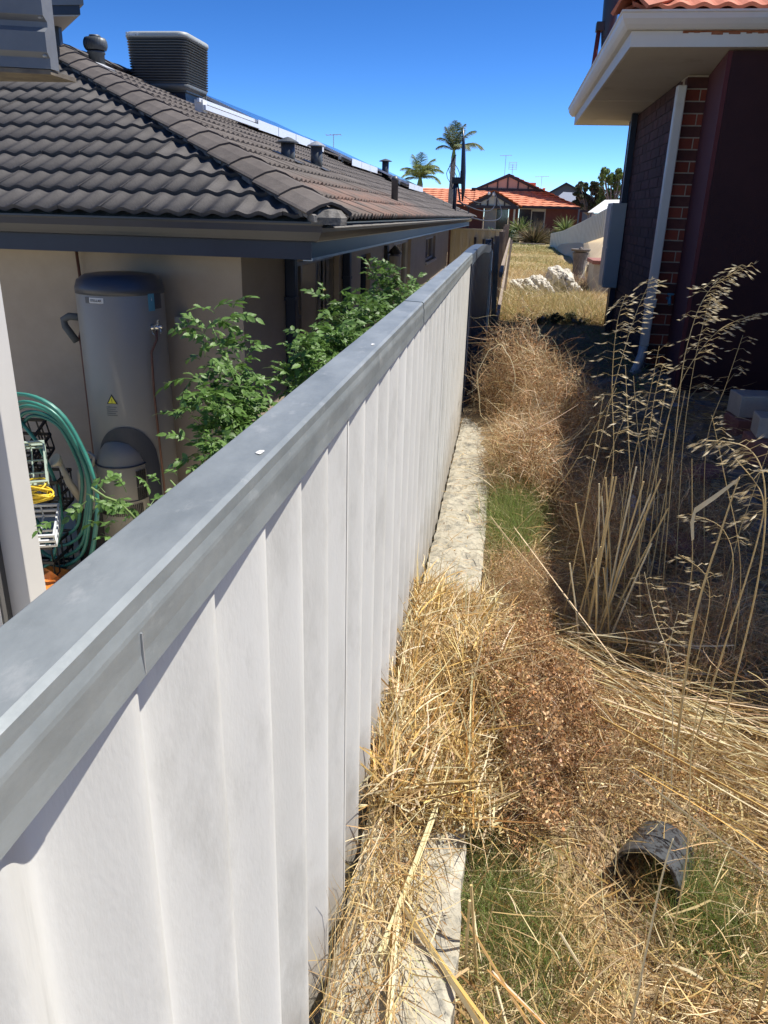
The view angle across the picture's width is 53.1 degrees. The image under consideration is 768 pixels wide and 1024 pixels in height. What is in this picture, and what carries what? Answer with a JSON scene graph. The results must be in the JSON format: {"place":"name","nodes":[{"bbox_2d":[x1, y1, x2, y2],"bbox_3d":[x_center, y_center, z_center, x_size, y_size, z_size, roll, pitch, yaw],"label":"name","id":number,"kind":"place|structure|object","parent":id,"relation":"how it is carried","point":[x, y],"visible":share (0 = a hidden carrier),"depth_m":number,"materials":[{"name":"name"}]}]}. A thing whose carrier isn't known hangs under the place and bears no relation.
{"place":"outdoors","nodes":[
{"label":"outdoors","id":0,"kind":"place"},
{"bbox_2d":[37,526,80,568],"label":"yard paving","id":1,"kind":"structure","parent":0,"point":[76,544],"depth_m":5.85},
{"bbox_2d":[0,0,75,626],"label":"patio cover","id":2,"kind":"object","parent":1,"relation":"on","point":[28,49],"visible":0.75,"depth_m":3.44,"materials":[{"name":"paint"}]},
{"bbox_2d":[37,528,74,575],"bbox_3d":[-2.447,0.284,5.384,0.416,0.240,0.316,2,21,2],"label":"plastic crate","id":3,"kind":"object","parent":1,"relation":"on","point":[60,556],"visible":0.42,"depth_m":5.38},
{"bbox_2d":[33,503,60,547],"bbox_3d":[-2.357,0.095,5.119,0.356,0.120,0.296,-3,47,-11],"label":"plastic crate","id":4,"kind":"object","parent":3,"relation":"on","point":[55,530],"visible":0.51,"depth_m":5.17,"materials":[{"name":"plastic"}]},
{"bbox_2d":[29,467,74,513],"bbox_3d":[-2.399,-0.148,5.340,0.376,0.240,0.296,0,21,-3],"label":"plastic crate","id":5,"kind":"object","parent":4,"relation":"on","point":[61,485],"visible":0.35,"depth_m":5.37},
{"bbox_2d":[24,440,49,485],"bbox_3d":[-2.366,-0.298,4.956,0.356,0.276,0.150,-6,-9,-19],"label":"plastic crate","id":6,"kind":"object","parent":5,"relation":"on","point":[28,444],"visible":0.57,"depth_m":4.99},
{"bbox_2d":[30,477,54,503],"bbox_3d":[-2.258,-0.121,4.959,0.274,0.185,0.133,5,21,8],"label":"yellow cord","id":7,"kind":"object","parent":6,"relation":"on","point":[39,497],"visible":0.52,"depth_m":4.92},
{"bbox_2d":[21,418,54,472],"bbox_3d":[-2.587,-0.469,5.372,0.416,0.260,0.296,2,41,2],"label":"plastic crate","id":8,"kind":"object","parent":5,"relation":"on","point":[38,432],"visible":0.42,"depth_m":5.39,"materials":[{"name":"plastic"}]},
{"bbox_2d":[44,566,71,589],"bbox_3d":[-2.344,0.423,5.332,0.480,0.105,0.385,5,21,8],"label":"orange bag","id":9,"kind":"object","parent":1,"relation":"on","point":[51,578],"visible":0.21,"depth_m":5.26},
{"bbox_2d":[17,392,99,567],"bbox_3d":[-2.308,-0.130,5.189,0.866,1.400,0.359,5,21,8],"label":"hose coil","id":10,"kind":"object","parent":1,"relation":"on","point":[57,417],"visible":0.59,"depth_m":5.14,"materials":[{"name":"green rubber"}]},
{"bbox_2d":[49,451,105,561],"bbox_3d":[-2.101,-0.017,5.435,0.336,0.881,0.309,5,21,8],"label":"garden hose","id":11,"kind":"object","parent":1,"relation":"on","point":[55,460],"visible":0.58,"depth_m":5.34,"materials":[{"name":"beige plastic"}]},
{"bbox_2d":[74,271,188,540],"bbox_3d":[-1.769,-0.624,5.421,0.631,2.040,0.703,5,21,8],"label":"water heater","id":12,"kind":"object","parent":1,"relation":"on","point":[123,331],"visible":0.93,"depth_m":5.15,"materials":[{"name":"grey metal"}]},
{"bbox_2d":[0,43,476,528],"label":"rendered house","id":13,"kind":"structure","parent":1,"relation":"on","point":[104,168],"depth_m":5.59,"materials":[{"name":"beige concrete"}]},
{"bbox_2d":[60,251,93,453],"bbox_3d":[-2.228,-0.843,5.702,0.168,2.120,0.125,5,21,8],"label":"copper riser","id":14,"kind":"object","parent":13,"relation":"attached to","point":[70,332],"visible":0.38,"depth_m":5.47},
{"bbox_2d":[83,34,113,71],"bbox_3d":[-3.231,-5.136,8.627,0.449,0.397,0.480,5,21,8],"label":"turbine vent","id":15,"kind":"object","parent":13,"relation":"on","point":[95,46],"visible":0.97,"depth_m":8.54,"materials":[{"name":"grey metal"}]},
{"bbox_2d":[126,31,208,103],"bbox_3d":[-2.784,-5.635,10.025,0.828,0.982,0.880,5,21,8],"label":"evaporative cooler","id":16,"kind":"object","parent":13,"relation":"on","point":[174,62],"visible":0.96,"depth_m":9.63,"materials":[{"name":"black plastic"}]},
{"bbox_2d":[194,95,323,151],"bbox_3d":[-2.005,-5.862,11.448,0.966,0.502,6.190,5,21,8],"label":"solar array","id":17,"kind":"object","parent":13,"relation":"on","point":[223,109],"visible":0.84,"depth_m":10.47,"materials":[{"name":"glass"}]},
{"bbox_2d":[271,137,303,164],"bbox_3d":[-1.015,-3.805,8.118,0.281,0.292,0.300,5,21,8],"label":"cowl vent","id":18,"kind":"object","parent":13,"relation":"on","point":[287,147],"visible":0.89,"depth_m":8.05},
{"bbox_2d":[297,256,333,377],"bbox_3d":[-0.719,-1.506,7.731,0.125,2.000,2.120,5,21,8],"label":"sliding door","id":19,"kind":"structure","parent":13,"relation":"in","point":[309,273],"depth_m":7.68,"materials":[{"name":"glass"}]},
{"bbox_2d":[302,141,330,171],"bbox_3d":[-0.808,-4.243,9.195,0.281,0.362,0.300,5,21,8],"label":"cowl vent","id":20,"kind":"object","parent":13,"relation":"on","point":[316,152],"visible":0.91,"depth_m":9.12,"materials":[{"name":"metal"}]},
{"bbox_2d":[305,136,377,172],"bbox_3d":[-0.828,-7.299,15.765,0.940,0.487,3.230,5,21,8],"label":"solar array","id":21,"kind":"object","parent":13,"relation":"on","point":[354,161],"visible":0.86,"depth_m":15.18,"materials":[{"name":"glass"}]},
{"bbox_2d":[360,254,365,331],"bbox_3d":[-0.341,-2.454,10.301,0.052,1.920,0.750,5,21,8],"label":"downpipe","id":22,"kind":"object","parent":13,"relation":"in","point":[363,276],"depth_m":10.33,"materials":[{"name":"metal"}]},
{"bbox_2d":[372,165,422,191],"bbox_3d":[0.336,-8.114,18.730,0.940,0.487,3.230,5,21,8],"label":"solar array","id":23,"kind":"object","parent":13,"relation":"on","point":[405,183],"visible":0.73,"depth_m":17.92,"materials":[{"name":"glass"}]},
{"bbox_2d":[392,240,407,308],"bbox_3d":[0.229,-3.827,13.798,0.052,1.970,2.350,5,21,8],"label":"window","id":24,"kind":"structure","parent":13,"relation":"in","point":[402,246],"depth_m":14.32,"materials":[{"name":"black glass"}]},
{"bbox_2d":[446,128,465,210],"bbox_3d":[1.798,-8.467,19.099,0.500,1.937,0.132,5,21,8],"label":"shade mast","id":25,"kind":"object","parent":13,"relation":"on","point":[457,181],"visible":0.95,"depth_m":19.11,"materials":[{"name":"metal"}]},
{"bbox_2d":[52,0,83,46],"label":"raised patio roof","id":26,"kind":"structure","parent":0,"point":[66,13],"depth_m":7.25,"materials":[{"name":"grey paint"}]},
{"bbox_2d":[62,0,628,217],"label":"sky","id":27,"kind":"structure","parent":0,"point":[387,77],"materials":[{"name":"blue"}]},
{"bbox_2d":[309,217,767,1023],"bbox_3d":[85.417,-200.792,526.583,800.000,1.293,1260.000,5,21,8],"label":"ground","id":28,"kind":"structure","parent":0,"point":[479,417],"depth_m":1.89,"materials":[{"name":"plant"}]},
{"bbox_2d":[32,469,176,539],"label":"tomato plant","id":29,"kind":"object","parent":28,"relation":"on","point":[111,506],"visible":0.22,"depth_m":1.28,"materials":[{"name":"green plant"}]},
{"bbox_2d":[0,252,472,1023],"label":"corrugated fence","id":30,"kind":"object","parent":28,"relation":"on","point":[194,668],"visible":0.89,"depth_m":0.74,"materials":[{"name":"white metal"}]},
{"bbox_2d":[152,295,366,473],"bbox_3d":[-0.278,0.001,2.013,0.394,1.127,0.888,5,21,8],"label":"tomato plant","id":31,"kind":"object","parent":28,"relation":"on","point":[231,422],"visible":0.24,"depth_m":1.73,"materials":[{"name":"green plant"}]},
{"bbox_2d":[301,256,430,360],"bbox_3d":[-0.004,-0.469,3.235,0.359,1.133,2.154,5,21,8],"label":"tomato plant","id":32,"kind":"object","parent":28,"relation":"on","point":[379,308],"visible":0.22,"depth_m":2.80,"materials":[{"name":"green plant"}]},
{"bbox_2d":[320,417,490,1023],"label":"limestone edging","id":33,"kind":"object","parent":28,"relation":"on","point":[436,1005],"visible":0.42,"depth_m":1.53,"materials":[{"name":"stone"}]},
{"bbox_2d":[309,635,413,1023],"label":"grass wisps","id":34,"kind":"object","parent":33,"relation":"on","point":[335,956],"depth_m":1.33,"materials":[{"name":"plant"}]},
{"bbox_2d":[308,540,560,1023],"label":"straw heap","id":35,"kind":"object","parent":33,"relation":"on","point":[436,603],"visible":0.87,"depth_m":1.77,"materials":[{"name":"plant"}]},
{"bbox_2d":[434,415,488,583],"bbox_3d":[0.458,-0.219,4.118,0.292,0.069,3.311,5,21,8],"label":"twig debris","id":36,"kind":"object","parent":33,"relation":"on","point":[460,492],"visible":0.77,"depth_m":3.85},
{"bbox_2d":[401,152,443,186],"bbox_3d":[1.792,-15.089,37.118,2.098,4.272,1.762,-4,22,-14],"label":"palm tree","id":37,"kind":"object","parent":28,"relation":"on","point":[419,173],"visible":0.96,"depth_m":36.63,"materials":[{"name":"green plant"}]},
{"bbox_2d":[435,120,484,251],"bbox_3d":[3.077,-13.573,32.150,2.046,5.121,1.266,5,21,8],"label":"palm tree","id":38,"kind":"object","parent":28,"relation":"on","point":[454,141],"visible":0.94,"depth_m":31.53,"materials":[{"name":"green plant"}]},
{"bbox_2d":[449,228,501,263],"bbox_3d":[2.854,-7.903,23.773,1.800,1.620,0.140,5,21,8],"label":"cream steel fence","id":39,"kind":"object","parent":28,"relation":"on","point":[462,240],"visible":0.28,"depth_m":23.63,"materials":[{"name":"metal"}]},
{"bbox_2d":[461,239,491,412],"bbox_3d":[0.831,-1.819,6.909,0.072,1.139,3.911,5,21,8],"label":"blue steel fence","id":40,"kind":"object","parent":28,"relation":"on","point":[479,283],"visible":0.73,"depth_m":6.15,"materials":[{"name":"metal"}]},
{"bbox_2d":[485,224,509,333],"bbox_3d":[2.466,-5.231,15.865,0.166,1.273,15.435,5,21,8],"label":"timber fence","id":41,"kind":"object","parent":28,"relation":"on","point":[499,256],"visible":0.93,"depth_m":9.48,"materials":[{"name":"wood"}]},
{"bbox_2d":[458,656,553,982],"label":"green grass","id":42,"kind":"structure","parent":28,"relation":"on","point":[477,857],"depth_m":1.69,"materials":[{"name":"plant"}]},
{"bbox_2d":[423,174,589,236],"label":"orange roofed house","id":43,"kind":"structure","parent":28,"relation":"on","point":[515,200],"depth_m":55.98,"materials":[{"name":"tile"}]},
{"bbox_2d":[482,208,509,229],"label":"window","id":44,"kind":"structure","parent":43,"relation":"in","point":[494,214],"depth_m":56.26,"materials":[{"name":"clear glass"}]},
{"bbox_2d":[517,208,545,230],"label":"window","id":45,"kind":"structure","parent":43,"relation":"in","point":[533,216],"depth_m":55.86,"materials":[{"name":"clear glass"}]},
{"bbox_2d":[466,436,574,600],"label":"green grass","id":46,"kind":"structure","parent":28,"relation":"on","point":[501,509],"depth_m":3.43,"materials":[{"name":"plant"}]},
{"bbox_2d":[464,282,586,422],"bbox_3d":[0.939,-1.036,5.293,1.031,1.091,0.984,-14,26,-34],"label":"dead weed bush","id":47,"kind":"object","parent":28,"relation":"on","point":[498,387],"visible":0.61,"depth_m":5.21,"materials":[{"name":"plant"}]},
{"bbox_2d":[473,523,580,643],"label":"dead weed bush","id":48,"kind":"object","parent":28,"relation":"on","point":[522,574],"visible":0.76,"depth_m":2.85,"materials":[{"name":"plant"}]},
{"bbox_2d":[431,588,634,892],"bbox_3d":[0.394,0.472,2.116,0.618,0.520,1.166,5,21,8],"label":"dead weed bush","id":49,"kind":"object","parent":28,"relation":"on","point":[541,698],"visible":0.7,"depth_m":1.95,"materials":[{"name":"plant"}]},
{"bbox_2d":[513,219,553,243],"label":"flax clump","id":50,"kind":"object","parent":28,"relation":"on","point":[534,235],"visible":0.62,"depth_m":43.29,"materials":[{"name":"green plant"}]},
{"bbox_2d":[454,383,614,529],"bbox_3d":[0.796,-0.285,4.021,0.888,0.774,1.600,5,21,8],"label":"dead weed bush","id":51,"kind":"object","parent":28,"relation":"on","point":[523,438],"visible":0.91,"depth_m":3.84,"materials":[{"name":"plant"}]},
{"bbox_2d":[493,571,599,676],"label":"dry grass","id":52,"kind":"structure","parent":28,"relation":"on","point":[557,629],"depth_m":2.67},
{"bbox_2d":[535,311,563,323],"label":"weed","id":53,"kind":"object","parent":28,"relation":"on","point":[556,316],"visible":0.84,"depth_m":9.86,"materials":[{"name":"green plant"}]},
{"bbox_2d":[455,796,654,1023],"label":"green grass","id":54,"kind":"structure","parent":28,"relation":"on","point":[522,908],"depth_m":1.54,"materials":[{"name":"plant"}]},
{"bbox_2d":[472,329,640,455],"bbox_3d":[1.077,-0.674,4.763,1.079,1.010,1.464,5,21,8],"label":"dead weed bush","id":55,"kind":"object","parent":28,"relation":"on","point":[559,388],"visible":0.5,"depth_m":4.61,"materials":[{"name":"plant"}]},
{"bbox_2d":[497,389,621,553],"bbox_3d":[0.573,-0.096,2.768,0.116,0.801,0.530,-14,26,-34],"label":"wild oat","id":56,"kind":"object","parent":28,"relation":"on","point":[573,464],"visible":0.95,"depth_m":2.61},
{"bbox_2d":[552,215,575,231],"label":"yucca","id":57,"kind":"object","parent":28,"relation":"on","point":[563,225],"visible":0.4,"depth_m":47.54,"materials":[{"name":"green plant"}]},
{"bbox_2d":[542,182,593,223],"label":"slate roofed house","id":58,"kind":"structure","parent":28,"relation":"on","point":[566,190],"depth_m":82.01,"materials":[{"name":"metal"}]},
{"bbox_2d":[467,307,676,398],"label":"shaded weeds","id":59,"kind":"object","parent":28,"relation":"on","point":[608,335],"visible":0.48,"depth_m":7.94,"materials":[{"name":"plant"}]},
{"bbox_2d":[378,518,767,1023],"bbox_3d":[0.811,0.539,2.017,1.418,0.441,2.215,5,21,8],"label":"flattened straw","id":60,"kind":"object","parent":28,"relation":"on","point":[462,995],"visible":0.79,"depth_m":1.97,"materials":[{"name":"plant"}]},
{"bbox_2d":[572,181,602,218],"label":"tree","id":61,"kind":"object","parent":28,"relation":"on","point":[583,199],"visible":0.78,"depth_m":69.92,"materials":[{"name":"green plant"}]},
{"bbox_2d":[540,369,653,484],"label":"dead weed bush","id":62,"kind":"object","parent":28,"relation":"on","point":[606,439],"visible":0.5,"depth_m":4.34,"materials":[{"name":"plant"}]},
{"bbox_2d":[536,448,679,612],"bbox_3d":[0.935,0.048,3.333,0.604,0.621,1.285,5,21,8],"label":"dead weed bush","id":63,"kind":"object","parent":28,"relation":"on","point":[593,520],"visible":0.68,"depth_m":3.21,"materials":[{"name":"plant"}]},
{"bbox_2d":[595,166,622,205],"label":"tree","id":64,"kind":"object","parent":28,"relation":"on","point":[611,180],"visible":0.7,"depth_m":67.67,"materials":[{"name":"green plant"}]},
{"bbox_2d":[581,397,647,634],"bbox_3d":[0.738,0.037,2.492,0.116,0.840,0.045,5,21,8],"label":"wild oat","id":65,"kind":"object","parent":28,"relation":"on","point":[602,488],"visible":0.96,"depth_m":2.43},
{"bbox_2d":[563,276,666,615],"bbox_3d":[0.745,-0.183,2.536,0.214,1.140,0.084,-1,21,-7],"label":"wild oat","id":66,"kind":"object","parent":28,"relation":"on","point":[641,328],"visible":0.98,"depth_m":2.40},
{"bbox_2d":[463,884,767,1023],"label":"straw stubble","id":67,"kind":"object","parent":28,"relation":"on","point":[593,989],"visible":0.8,"depth_m":1.41,"materials":[{"name":"plant"}]},
{"bbox_2d":[589,293,641,613],"bbox_3d":[0.763,-0.156,2.624,0.214,1.145,0.109,5,21,8],"label":"wild oat","id":68,"kind":"object","parent":28,"relation":"on","point":[611,308],"visible":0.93,"depth_m":2.50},
{"bbox_2d":[607,344,671,543],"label":"wild oat","id":69,"kind":"object","parent":28,"relation":"on","point":[654,420],"visible":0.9,"depth_m":2.65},
{"bbox_2d":[538,656,754,867],"bbox_3d":[0.607,0.600,2.043,0.591,0.345,0.751,-5,22,-16],"label":"dead weed bush","id":70,"kind":"object","parent":28,"relation":"on","point":[618,716],"visible":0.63,"depth_m":1.92,"materials":[{"name":"plant"}]},
{"bbox_2d":[630,839,672,1023],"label":"wild oat","id":71,"kind":"object","parent":28,"relation":"on","point":[643,964],"visible":1,"depth_m":1.22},
{"bbox_2d":[609,820,694,912],"bbox_3d":[0.605,0.796,1.725,0.150,0.179,0.189,15,25,32],"label":"drain pipe","id":72,"kind":"object","parent":28,"relation":"on","point":[658,849],"visible":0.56,"depth_m":1.70,"materials":[{"name":"concrete"}]},
{"bbox_2d":[635,365,676,638],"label":"wild oat","id":73,"kind":"object","parent":28,"relation":"on","point":[674,391],"visible":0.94,"depth_m":2.36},
{"bbox_2d":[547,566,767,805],"bbox_3d":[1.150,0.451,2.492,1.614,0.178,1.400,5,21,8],"label":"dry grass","id":74,"kind":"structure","parent":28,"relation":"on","point":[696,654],"depth_m":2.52,"materials":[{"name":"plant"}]},
{"bbox_2d":[630,572,687,797],"bbox_3d":[0.606,0.403,1.736,0.175,0.580,0.043,5,21,8],"label":"wild oat","id":75,"kind":"object","parent":28,"relation":"on","point":[667,654],"visible":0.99,"depth_m":1.68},
{"bbox_2d":[561,367,767,611],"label":"rubble","id":76,"kind":"object","parent":28,"relation":"on","point":[711,406],"visible":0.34,"depth_m":4.73,"materials":[{"name":"stone"}]},
{"bbox_2d":[562,543,767,724],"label":"dead weed bush","id":77,"kind":"object","parent":28,"relation":"on","point":[712,631],"visible":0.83,"depth_m":2.48,"materials":[{"name":"plant"}]},
{"bbox_2d":[568,0,767,395],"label":"brick house","id":78,"kind":"structure","parent":28,"relation":"on","point":[679,88],"depth_m":5.76,"materials":[{"name":"red brick"}]},
{"bbox_2d":[591,0,618,65],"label":"shade mast","id":79,"kind":"object","parent":78,"relation":"on","point":[605,25],"visible":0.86,"depth_m":7.51,"materials":[{"name":"black metal"}]},
{"bbox_2d":[568,431,767,626],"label":"dead weed bush","id":80,"kind":"object","parent":28,"relation":"on","point":[684,509],"visible":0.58,"depth_m":3.36,"materials":[{"name":"plant"}]},
{"bbox_2d":[569,365,767,662],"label":"broken stalks","id":81,"kind":"object","parent":28,"relation":"on","point":[612,589],"visible":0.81,"depth_m":2.60,"materials":[{"name":"plant"}]},
{"bbox_2d":[646,611,695,810],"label":"wild oat","id":82,"kind":"object","parent":28,"relation":"on","point":[681,622],"visible":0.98,"depth_m":1.66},
{"bbox_2d":[648,666,710,1023],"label":"wild oat","id":83,"kind":"object","parent":28,"relation":"on","point":[684,868],"visible":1,"depth_m":1.23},
{"bbox_2d":[653,532,714,558],"bbox_3d":[1.297,0.141,3.312,0.220,0.050,0.140,-3,27,-20],"label":"paver","id":84,"kind":"object","parent":28,"relation":"on","point":[690,548],"visible":0.3,"depth_m":3.26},
{"bbox_2d":[608,805,767,1023],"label":"green grass","id":85,"kind":"structure","parent":28,"relation":"on","point":[734,920],"depth_m":1.59,"materials":[{"name":"plant"}]},
{"bbox_2d":[654,302,722,580],"bbox_3d":[1.095,-0.239,2.881,0.210,1.090,0.104,5,21,8],"label":"wild oat","id":86,"kind":"object","parent":28,"relation":"on","point":[687,351],"visible":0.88,"depth_m":2.78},
{"bbox_2d":[668,554,722,705],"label":"wild oat","id":87,"kind":"object","parent":28,"relation":"on","point":[696,584],"visible":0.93,"depth_m":2.00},
{"bbox_2d":[681,462,726,485],"bbox_3d":[1.726,-0.202,4.140,0.240,0.060,0.140,-17,28,-40],"label":"paver","id":88,"kind":"object","parent":28,"relation":"on","point":[709,467],"visible":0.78,"depth_m":4.09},
{"bbox_2d":[673,477,739,761],"bbox_3d":[0.752,0.285,1.830,0.039,0.780,0.008,5,21,8],"label":"wild oat","id":89,"kind":"object","parent":28,"relation":"on","point":[687,663],"visible":0.94,"depth_m":1.83,"materials":[{"name":"plant"}]},
{"bbox_2d":[690,479,737,540],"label":"broken leaf","id":90,"kind":"object","parent":89,"relation":"hanging from","point":[708,501],"visible":1,"depth_m":1.72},
{"bbox_2d":[645,313,767,590],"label":"wild oat","id":91,"kind":"object","parent":28,"relation":"on","point":[735,326],"visible":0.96,"depth_m":2.58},
{"bbox_2d":[661,262,760,608],"bbox_3d":[1.018,-0.198,2.573,0.248,1.233,0.075,1,21,-1],"label":"wild oat","id":92,"kind":"object","parent":28,"relation":"on","point":[717,301],"visible":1,"depth_m":2.40,"materials":[{"name":"plant"}]},
{"bbox_2d":[685,514,738,534],"bbox_3d":[1.502,0.056,3.517,0.220,0.050,0.120,8,16,25],"label":"paver","id":93,"kind":"object","parent":28,"relation":"on","point":[733,527],"visible":0.24,"depth_m":3.46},
{"bbox_2d":[679,514,748,683],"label":"wild oat","id":94,"kind":"object","parent":28,"relation":"on","point":[685,519],"visible":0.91,"depth_m":2.16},
{"bbox_2d":[701,415,740,665],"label":"wild oat","id":95,"kind":"object","parent":28,"relation":"on","point":[734,522],"visible":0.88,"depth_m":2.23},
{"bbox_2d":[686,436,767,757],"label":"wild oat","id":96,"kind":"object","parent":28,"relation":"on","point":[725,461],"visible":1,"depth_m":1.74,"materials":[{"name":"plant"}]},
{"bbox_2d":[687,459,767,762],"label":"wild oat","id":97,"kind":"object","parent":28,"relation":"on","point":[745,526],"visible":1,"depth_m":1.72,"materials":[{"name":"plant"}]},
{"bbox_2d":[701,336,756,569],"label":"wild oat","id":98,"kind":"object","parent":28,"relation":"on","point":[711,422],"visible":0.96,"depth_m":2.87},
{"bbox_2d":[722,412,752,435],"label":"brick","id":99,"kind":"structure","parent":28,"relation":"on","point":[736,422],"depth_m":4.87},
{"bbox_2d":[727,389,767,417],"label":"concrete block","id":100,"kind":"object","parent":99,"relation":"on","point":[744,403],"depth_m":4.84,"materials":[{"name":"concrete"}]},
{"bbox_2d":[739,431,767,466],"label":"brick","id":101,"kind":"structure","parent":28,"relation":"on","point":[758,450],"depth_m":4.40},
{"bbox_2d":[750,411,767,438],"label":"concrete block","id":102,"kind":"object","parent":101,"relation":"on","point":[759,426],"depth_m":4.40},
{"bbox_2d":[502,244,606,307],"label":"lawn","id":103,"kind":"structure","parent":0,"point":[567,258],"depth_m":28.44,"materials":[{"name":"plant"}]},
{"bbox_2d":[522,274,546,293],"bbox_3d":[2.835,-4.239,14.370,0.512,0.406,0.551,5,21,8],"label":"limestone rock","id":104,"kind":"object","parent":103,"relation":"on","point":[532,280],"visible":0.42,"depth_m":14.20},
{"bbox_2d":[496,264,607,325],"bbox_3d":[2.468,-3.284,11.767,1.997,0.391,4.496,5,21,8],"label":"dry grass","id":105,"kind":"structure","parent":103,"relation":"on","point":[575,308],"depth_m":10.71,"materials":[{"name":"plant"}]},
{"bbox_2d":[497,249,606,312],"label":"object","id":106,"kind":"object","parent":103,"relation":"on","point":[550,284],"visible":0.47,"depth_m":12.80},
{"bbox_2d":[544,265,574,291],"bbox_3d":[3.357,-4.428,14.662,0.564,0.525,0.701,-19,29,-42],"label":"limestone rock","id":107,"kind":"object","parent":103,"relation":"on","point":[567,274],"visible":0.64,"depth_m":14.46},
{"bbox_2d":[571,247,590,279],"bbox_3d":[4.256,-5.375,16.747,0.420,0.780,0.414,5,21,8],"label":"stone bird bath","id":108,"kind":"object","parent":103,"relation":"on","point":[580,255],"visible":0.84,"depth_m":16.61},
{"bbox_2d":[586,257,607,292],"bbox_3d":[4.418,-4.430,14.592,1.070,0.690,1.100,5,21,8],"label":"masonry planter","id":109,"kind":"object","parent":103,"relation":"on","point":[594,268],"visible":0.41,"depth_m":14.23,"materials":[{"name":"beige concrete"}]},
{"bbox_2d":[556,237,603,266],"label":"sandy path","id":110,"kind":"structure","parent":0,"point":[595,246],"depth_m":26.75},
{"bbox_2d":[550,209,606,248],"bbox_3d":[7.773,-11.285,31.479,0.309,2.020,17.645,4,21,6],"label":"pale steel fence","id":111,"kind":"object","parent":110,"relation":"on","point":[592,228],"visible":0.81,"depth_m":28.72,"materials":[{"name":"metal"}]},
{"bbox_2d":[589,200,618,216],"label":"garden shed","id":112,"kind":"structure","parent":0,"point":[601,206],"depth_m":52.77,"materials":[{"name":"metal"}]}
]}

